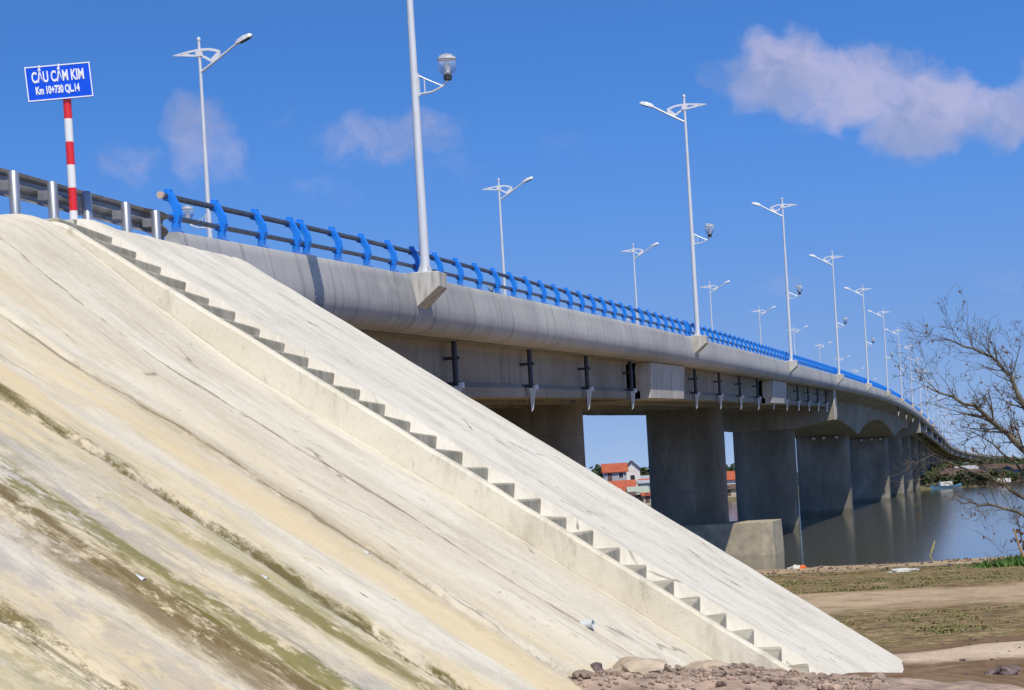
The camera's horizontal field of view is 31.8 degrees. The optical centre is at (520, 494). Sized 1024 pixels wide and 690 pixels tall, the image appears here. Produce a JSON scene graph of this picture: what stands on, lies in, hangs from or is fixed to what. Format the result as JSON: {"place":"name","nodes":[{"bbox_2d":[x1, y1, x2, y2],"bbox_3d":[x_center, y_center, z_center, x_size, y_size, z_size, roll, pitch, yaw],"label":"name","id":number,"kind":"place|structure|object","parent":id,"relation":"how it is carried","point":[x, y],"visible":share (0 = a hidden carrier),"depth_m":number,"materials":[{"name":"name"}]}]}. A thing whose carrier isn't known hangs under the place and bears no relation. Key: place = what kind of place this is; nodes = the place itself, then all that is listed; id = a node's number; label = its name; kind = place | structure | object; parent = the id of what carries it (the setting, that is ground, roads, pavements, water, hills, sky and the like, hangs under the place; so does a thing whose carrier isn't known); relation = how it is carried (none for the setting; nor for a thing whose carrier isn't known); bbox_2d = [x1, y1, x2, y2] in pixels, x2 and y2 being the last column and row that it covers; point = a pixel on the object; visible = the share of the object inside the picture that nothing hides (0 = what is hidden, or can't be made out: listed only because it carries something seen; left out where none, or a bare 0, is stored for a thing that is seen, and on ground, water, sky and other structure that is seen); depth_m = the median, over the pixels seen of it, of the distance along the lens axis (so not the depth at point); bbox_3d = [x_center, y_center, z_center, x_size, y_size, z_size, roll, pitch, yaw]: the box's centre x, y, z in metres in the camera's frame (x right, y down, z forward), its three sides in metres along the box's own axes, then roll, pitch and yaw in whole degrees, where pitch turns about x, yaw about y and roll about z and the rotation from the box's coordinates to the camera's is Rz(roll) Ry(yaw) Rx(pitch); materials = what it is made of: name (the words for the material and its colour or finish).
{"place":"outdoors","nodes":[
{"label":"outdoors","id":0,"kind":"place"},
{"bbox_2d":[0,0,1023,471],"label":"sky","id":1,"kind":"structure","parent":0,"point":[894,129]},
{"bbox_2d":[601,463,628,480],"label":"house","id":2,"kind":"structure","parent":0,"point":[613,471],"depth_m":395.00,"materials":[{"name":"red tile"}]},
{"bbox_2d":[608,473,611,480],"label":"door","id":3,"kind":"structure","parent":2,"relation":"in","point":[609,474],"depth_m":394.93,"materials":[{"name":"brown wood"}]},
{"bbox_2d":[618,472,623,477],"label":"window","id":4,"kind":"structure","parent":2,"relation":"in","point":[620,474],"depth_m":394.93,"materials":[{"name":"glass"}]},
{"bbox_2d":[648,480,1023,687],"bbox_3d":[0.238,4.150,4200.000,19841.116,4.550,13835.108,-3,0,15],"label":"ground","id":5,"kind":"structure","parent":0,"point":[927,657],"depth_m":34.48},
{"bbox_2d":[0,214,903,689],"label":"concrete embankment","id":6,"kind":"structure","parent":5,"relation":"on","point":[182,506],"depth_m":13.00,"materials":[{"name":"concrete"}]},
{"bbox_2d":[24,62,93,219],"bbox_3d":[-5.054,-3.774,19.907,0.737,1.997,0.116,-3,0,-7],"label":"road sign","id":7,"kind":"object","parent":6,"relation":"on","point":[66,83],"visible":1,"depth_m":19.87,"materials":[{"name":"metal"}]},
{"bbox_2d":[0,168,168,239],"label":"guardrail","id":8,"kind":"object","parent":6,"relation":"on","point":[16,187],"visible":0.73,"depth_m":20.61,"materials":[{"name":"metal"}]},
{"bbox_2d":[44,218,808,672],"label":"staircase","id":9,"kind":"structure","parent":6,"relation":"on","point":[278,368],"depth_m":17.34,"materials":[{"name":"concrete"}]},
{"bbox_2d":[165,232,1021,555],"bbox_3d":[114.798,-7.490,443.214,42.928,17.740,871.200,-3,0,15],"label":"concrete bridge","id":10,"kind":"structure","parent":5,"relation":"on","point":[551,376],"depth_m":74.69,"materials":[{"name":"concrete"}]},
{"bbox_2d":[173,34,252,237],"bbox_3d":[-8.804,-8.961,52.802,2.547,9.050,0.370,-3,0,15],"label":"street lamp","id":11,"kind":"object","parent":10,"relation":"on","point":[187,211],"visible":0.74,"depth_m":52.86,"materials":[{"name":"metal"}]},
{"bbox_2d":[157,188,302,253],"bbox_3d":[-4.228,-4.024,26.890,0.237,0.878,4.903,-3,0,15],"label":"railing","id":12,"kind":"object","parent":10,"relation":"on","point":[176,218],"visible":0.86,"depth_m":26.25,"materials":[{"name":"blue metal"}]},
{"bbox_2d":[406,0,456,272],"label":"street lamp","id":13,"kind":"object","parent":10,"relation":"on","point":[446,64],"visible":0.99,"depth_m":34.50,"materials":[{"name":"metal"}]},
{"bbox_2d":[295,219,688,335],"bbox_3d":[1.289,-5.180,48.243,0.237,2.077,39.203,-3,0,15],"label":"railing","id":14,"kind":"object","parent":10,"relation":"on","point":[338,250],"visible":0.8,"depth_m":39.53,"materials":[{"name":"blue metal"}]},
{"bbox_2d":[482,177,532,294],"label":"street lamp","id":15,"kind":"object","parent":10,"relation":"on","point":[491,288],"visible":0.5,"depth_m":85.37,"materials":[{"name":"metal"}]},
{"bbox_2d":[621,243,658,324],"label":"street lamp","id":16,"kind":"object","parent":10,"relation":"on","point":[639,254],"visible":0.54,"depth_m":117.88,"materials":[{"name":"metal"}]},
{"bbox_2d":[639,94,713,335],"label":"street lamp","id":17,"kind":"object","parent":10,"relation":"on","point":[709,229],"visible":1,"depth_m":67.17,"materials":[{"name":"metal"}]},
{"bbox_2d":[700,281,729,329],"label":"street lamp","id":18,"kind":"object","parent":10,"relation":"on","point":[709,287],"visible":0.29,"depth_m":150.39,"materials":[{"name":"metal"}]},
{"bbox_2d":[685,321,784,360],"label":"railing","id":19,"kind":"object","parent":10,"relation":"on","point":[737,340],"visible":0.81,"depth_m":80.57,"materials":[{"name":"blue metal"}]},
{"bbox_2d":[751,306,774,344],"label":"street lamp","id":20,"kind":"object","parent":10,"relation":"on","point":[764,312],"visible":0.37,"depth_m":182.90,"materials":[{"name":"metal"}]},
{"bbox_2d":[752,198,802,360],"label":"street lamp","id":21,"kind":"object","parent":10,"relation":"on","point":[799,288],"visible":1,"depth_m":99.39,"materials":[{"name":"metal"}]},
{"bbox_2d":[791,326,806,359],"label":"street lamp","id":22,"kind":"object","parent":10,"relation":"on","point":[794,334],"visible":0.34,"depth_m":215.41,"materials":[{"name":"metal"}]},
{"bbox_2d":[783,351,834,373],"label":"railing","id":23,"kind":"object","parent":10,"relation":"on","point":[813,364],"visible":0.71,"depth_m":115.58,"materials":[{"name":"blue metal"}]},
{"bbox_2d":[814,342,830,362],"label":"street lamp","id":24,"kind":"object","parent":10,"relation":"on","point":[820,348],"visible":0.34,"depth_m":247.92,"materials":[{"name":"metal"}]},
{"bbox_2d":[809,251,847,373],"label":"street lamp","id":25,"kind":"object","parent":10,"relation":"on","point":[845,319],"visible":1,"depth_m":131.61,"materials":[{"name":"metal"}]},
{"bbox_2d":[833,367,864,383],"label":"railing","id":26,"kind":"object","parent":10,"relation":"on","point":[849,375],"visible":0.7,"depth_m":147.81,"materials":[{"name":"blue metal"}]},
{"bbox_2d":[844,284,874,383],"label":"street lamp","id":27,"kind":"object","parent":10,"relation":"on","point":[872,339],"visible":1,"depth_m":163.83,"materials":[{"name":"metal"}]},
{"bbox_2d":[863,377,884,390],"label":"railing","id":28,"kind":"object","parent":10,"relation":"on","point":[878,385],"visible":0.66,"depth_m":181.45,"materials":[{"name":"blue metal"}]},
{"bbox_2d":[867,308,893,390],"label":"street lamp","id":29,"kind":"object","parent":10,"relation":"on","point":[892,353],"visible":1,"depth_m":196.05,"materials":[{"name":"metal"}]},
{"bbox_2d":[884,386,898,396],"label":"railing","id":30,"kind":"object","parent":10,"relation":"on","point":[894,393],"visible":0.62,"depth_m":215.11,"materials":[{"name":"blue metal"}]},
{"bbox_2d":[885,327,906,397],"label":"street lamp","id":31,"kind":"object","parent":10,"relation":"on","point":[905,367],"visible":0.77,"depth_m":228.27,"materials":[{"name":"metal"}]},
{"bbox_2d":[897,344,916,404],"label":"street lamp","id":32,"kind":"object","parent":10,"relation":"on","point":[910,371],"visible":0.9,"depth_m":260.49,"materials":[{"name":"metal"}]},
{"bbox_2d":[909,358,924,411],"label":"street lamp","id":33,"kind":"object","parent":10,"relation":"on","point":[919,384],"visible":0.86,"depth_m":292.71,"materials":[{"name":"metal"}]},
{"bbox_2d":[916,369,931,417],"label":"street lamp","id":34,"kind":"object","parent":10,"relation":"on","point":[926,392],"visible":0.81,"depth_m":324.93,"materials":[{"name":"metal"}]},
{"bbox_2d":[924,380,936,423],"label":"street lamp","id":35,"kind":"object","parent":10,"relation":"on","point":[932,399],"visible":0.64,"depth_m":357.15,"materials":[{"name":"metal"}]},
{"bbox_2d":[928,388,940,428],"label":"street lamp","id":36,"kind":"object","parent":10,"relation":"on","point":[937,408],"visible":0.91,"depth_m":389.38,"materials":[{"name":"metal"}]},
{"bbox_2d":[937,396,944,432],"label":"street lamp","id":37,"kind":"object","parent":10,"relation":"on","point":[941,413],"visible":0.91,"depth_m":421.59,"materials":[{"name":"metal"}]},
{"bbox_2d":[590,464,602,477],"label":"tree","id":38,"kind":"object","parent":5,"relation":"on","point":[597,467],"visible":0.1,"depth_m":411.32,"materials":[{"name":"green plant"}]},
{"bbox_2d":[608,479,635,491],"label":"house","id":39,"kind":"structure","parent":5,"relation":"on","point":[622,484],"depth_m":389.97,"materials":[{"name":"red tile"}]},
{"bbox_2d":[626,491,636,496],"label":"house","id":40,"kind":"structure","parent":5,"relation":"on","point":[632,493],"depth_m":385.04,"materials":[{"name":"brown tile"}]},
{"bbox_2d":[626,461,641,485],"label":"house","id":41,"kind":"structure","parent":5,"relation":"on","point":[634,469],"depth_m":399.00,"materials":[{"name":"white paint"}]},
{"bbox_2d":[626,486,648,501],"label":"house","id":42,"kind":"structure","parent":5,"relation":"on","point":[639,490],"depth_m":386.64,"materials":[{"name":"white metal"}]},
{"bbox_2d":[636,480,649,491],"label":"house","id":43,"kind":"structure","parent":5,"relation":"on","point":[643,482],"depth_m":389.25,"materials":[{"name":"white"}]},
{"bbox_2d":[640,466,648,475],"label":"tree","id":44,"kind":"object","parent":5,"relation":"on","point":[645,470],"visible":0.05,"depth_m":417.85,"materials":[{"name":"green plant"}]},
{"bbox_2d":[640,492,650,504],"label":"house","id":45,"kind":"structure","parent":5,"relation":"on","point":[646,497],"depth_m":382.75,"materials":[{"name":"red tile"}]},
{"bbox_2d":[645,493,649,502],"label":"door","id":46,"kind":"structure","parent":45,"relation":"in","point":[647,498],"depth_m":382.69,"materials":[{"name":"brown wood"}]},
{"bbox_2d":[726,463,734,470],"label":"tree","id":47,"kind":"object","parent":5,"relation":"on","point":[731,468],"visible":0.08,"depth_m":410.76,"materials":[{"name":"green plant"}]},
{"bbox_2d":[726,471,735,483],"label":"house","id":48,"kind":"structure","parent":5,"relation":"on","point":[730,477],"depth_m":393.73,"materials":[{"name":"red tile"}]},
{"bbox_2d":[727,484,735,496],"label":"house","id":49,"kind":"structure","parent":5,"relation":"on","point":[731,488],"depth_m":387.00,"materials":[{"name":"beige paint"}]},
{"bbox_2d":[791,564,799,568],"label":"plastic wrapper","id":50,"kind":"object","parent":5,"relation":"on","point":[794,566],"visible":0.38,"depth_m":72.62,"materials":[{"name":"white plastic"}]},
{"bbox_2d":[568,662,1023,689],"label":"rubble","id":51,"kind":"object","parent":5,"relation":"on","point":[744,676],"visible":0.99,"depth_m":12.74,"materials":[{"name":"stone"}]},
{"bbox_2d":[590,662,603,671],"bbox_3d":[0.552,1.287,13.123,0.119,0.133,0.150,-3,0,-24],"label":"rock","id":52,"kind":"object","parent":51,"relation":"on","point":[596,666],"visible":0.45,"depth_m":13.09,"materials":[{"name":"stone"}]},
{"bbox_2d":[612,657,666,674],"bbox_3d":[0.859,1.336,13.576,0.516,0.223,0.670,-3,0,15],"label":"concrete lump","id":53,"kind":"object","parent":51,"relation":"on","point":[640,665],"visible":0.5,"depth_m":13.39,"materials":[{"name":"beige concrete"}]},
{"bbox_2d":[683,660,731,670],"bbox_3d":[1.560,1.494,15.347,0.490,0.162,0.670,-3,0,-28],"label":"concrete lump","id":54,"kind":"object","parent":51,"relation":"on","point":[708,664],"visible":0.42,"depth_m":15.19,"materials":[{"name":"beige concrete"}]},
{"bbox_2d":[757,556,1020,679],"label":"pebbles","id":55,"kind":"object","parent":5,"relation":"on","point":[922,563],"visible":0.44,"depth_m":66.91,"materials":[{"name":"stone"}]},
{"bbox_2d":[767,564,1023,634],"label":"grass","id":56,"kind":"structure","parent":5,"relation":"on","point":[926,583],"depth_m":48.64,"materials":[{"name":"green plant"}]},
{"bbox_2d":[887,568,918,572],"bbox_3d":[12.949,2.538,60.494,1.254,0.159,0.644,-3,0,0],"label":"plastic bag","id":57,"kind":"object","parent":5,"relation":"on","point":[897,570],"visible":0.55,"depth_m":60.40,"materials":[{"name":"white plastic"}]},
{"bbox_2d":[920,479,934,483],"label":"bush","id":58,"kind":"object","parent":5,"relation":"on","point":[925,481],"visible":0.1,"depth_m":397.17,"materials":[{"name":"green plant"}]},
{"bbox_2d":[930,473,948,482],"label":"bush","id":59,"kind":"object","parent":5,"relation":"on","point":[938,478],"visible":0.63,"depth_m":385.17,"materials":[{"name":"green plant"}]},
{"bbox_2d":[920,471,968,482],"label":"bush","id":60,"kind":"object","parent":5,"relation":"on","point":[942,479],"visible":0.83,"depth_m":383.83,"materials":[{"name":"green plant"}]},
{"bbox_2d":[939,470,955,483],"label":"house","id":61,"kind":"structure","parent":5,"relation":"on","point":[950,472],"depth_m":387.50,"materials":[{"name":"brown tile"}]},
{"bbox_2d":[883,282,1023,566],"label":"bare tree","id":62,"kind":"object","parent":5,"relation":"on","point":[1009,434],"visible":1,"depth_m":61.92,"materials":[{"name":"brown plant"}]},
{"bbox_2d":[942,459,964,465],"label":"tree","id":63,"kind":"object","parent":5,"relation":"on","point":[957,461],"visible":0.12,"depth_m":436.50,"materials":[{"name":"green plant"}]},
{"bbox_2d":[942,468,964,483],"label":"house","id":64,"kind":"structure","parent":5,"relation":"on","point":[958,469],"depth_m":395.10,"materials":[{"name":"brown tile"}]},
{"bbox_2d":[951,474,977,484],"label":"bush","id":65,"kind":"object","parent":5,"relation":"on","point":[965,480],"visible":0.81,"depth_m":382.72,"materials":[{"name":"green plant"}]},
{"bbox_2d":[954,465,977,468],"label":"house","id":66,"kind":"structure","parent":5,"relation":"on","point":[971,467],"depth_m":400.97,"materials":[{"name":"white tile"}]},
{"bbox_2d":[964,468,985,482],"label":"house","id":67,"kind":"structure","parent":5,"relation":"on","point":[976,470],"depth_m":388.96,"materials":[{"name":"brown tile"}]},
{"bbox_2d":[963,471,990,482],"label":"bush","id":68,"kind":"object","parent":5,"relation":"on","point":[977,477],"visible":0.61,"depth_m":384.04,"materials":[{"name":"green plant"}]},
{"bbox_2d":[969,457,990,463],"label":"tree","id":69,"kind":"object","parent":5,"relation":"on","point":[980,460],"visible":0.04,"depth_m":437.33,"materials":[{"name":"green plant"}]},
{"bbox_2d":[968,471,1000,482],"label":"bush","id":70,"kind":"object","parent":5,"relation":"on","point":[972,474],"visible":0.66,"depth_m":384.06,"materials":[{"name":"green plant"}]},
{"bbox_2d":[948,551,1023,568],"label":"weeds","id":71,"kind":"object","parent":5,"relation":"on","point":[1011,561],"visible":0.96,"depth_m":60.63,"materials":[{"name":"green plant"}]},
{"bbox_2d":[977,460,996,464],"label":"tree","id":72,"kind":"object","parent":5,"relation":"on","point":[980,463],"visible":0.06,"depth_m":428.66,"materials":[{"name":"green plant"}]},
{"bbox_2d":[981,469,995,482],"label":"bush","id":73,"kind":"object","parent":5,"relation":"on","point":[994,470],"visible":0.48,"depth_m":385.82,"materials":[{"name":"green plant"}]},
{"bbox_2d":[984,668,996,674],"bbox_3d":[5.181,1.962,19.801,0.121,0.105,0.203,-3,0,38],"label":"rock","id":74,"kind":"object","parent":5,"relation":"on","point":[991,671],"visible":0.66,"depth_m":19.75,"materials":[{"name":"stone"}]},
{"bbox_2d":[979,463,1009,481],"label":"house","id":75,"kind":"structure","parent":5,"relation":"on","point":[1003,465],"depth_m":396.92,"materials":[{"name":"brown tile"}]},
{"bbox_2d":[993,665,1020,674],"bbox_3d":[5.404,1.968,20.000,0.196,0.152,0.307,-3,0,-29],"label":"rock","id":76,"kind":"object","parent":5,"relation":"on","point":[1008,670],"visible":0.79,"depth_m":19.92,"materials":[{"name":"stone"}]},
{"bbox_2d":[994,469,1023,479],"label":"bush","id":77,"kind":"object","parent":5,"relation":"on","point":[1006,473],"visible":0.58,"depth_m":383.67,"materials":[{"name":"green plant"}]},
{"bbox_2d":[998,456,1022,461],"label":"tree","id":78,"kind":"object","parent":5,"relation":"on","point":[1015,459],"visible":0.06,"depth_m":436.24,"materials":[{"name":"green plant"}]},
{"bbox_2d":[1002,464,1023,480],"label":"house","id":79,"kind":"structure","parent":5,"relation":"on","point":[1014,468],"depth_m":389.47,"materials":[{"name":"brown tile"}]},
{"bbox_2d":[1007,472,1022,481],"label":"bush","id":80,"kind":"object","parent":5,"relation":"on","point":[1014,475],"visible":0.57,"depth_m":383.61,"materials":[{"name":"green plant"}]},
{"bbox_2d":[1013,528,1023,556],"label":"dead stem","id":81,"kind":"object","parent":5,"relation":"on","point":[1020,549],"visible":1,"depth_m":60.87,"materials":[{"name":"beige plant"}]},
{"bbox_2d":[649,484,1023,569],"bbox_3d":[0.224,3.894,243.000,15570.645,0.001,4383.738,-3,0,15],"label":"water","id":82,"kind":"structure","parent":0,"point":[894,530],"depth_m":116.44,"materials":[{"name":"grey liquid"}]},
{"bbox_2d":[929,540,934,560],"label":"reed","id":83,"kind":"object","parent":82,"relation":"in","point":[932,548],"visible":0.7,"depth_m":74.58,"materials":[{"name":"yellow plant"}]},
{"bbox_2d":[930,481,961,488],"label":"boat","id":84,"kind":"object","parent":82,"relation":"on","point":[943,485],"visible":0.78,"depth_m":379.30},
{"bbox_2d":[986,478,1020,485],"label":"boat","id":85,"kind":"object","parent":82,"relation":"on","point":[1006,479],"visible":0.67,"depth_m":378.33,"materials":[{"name":"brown wood"}]}
]}

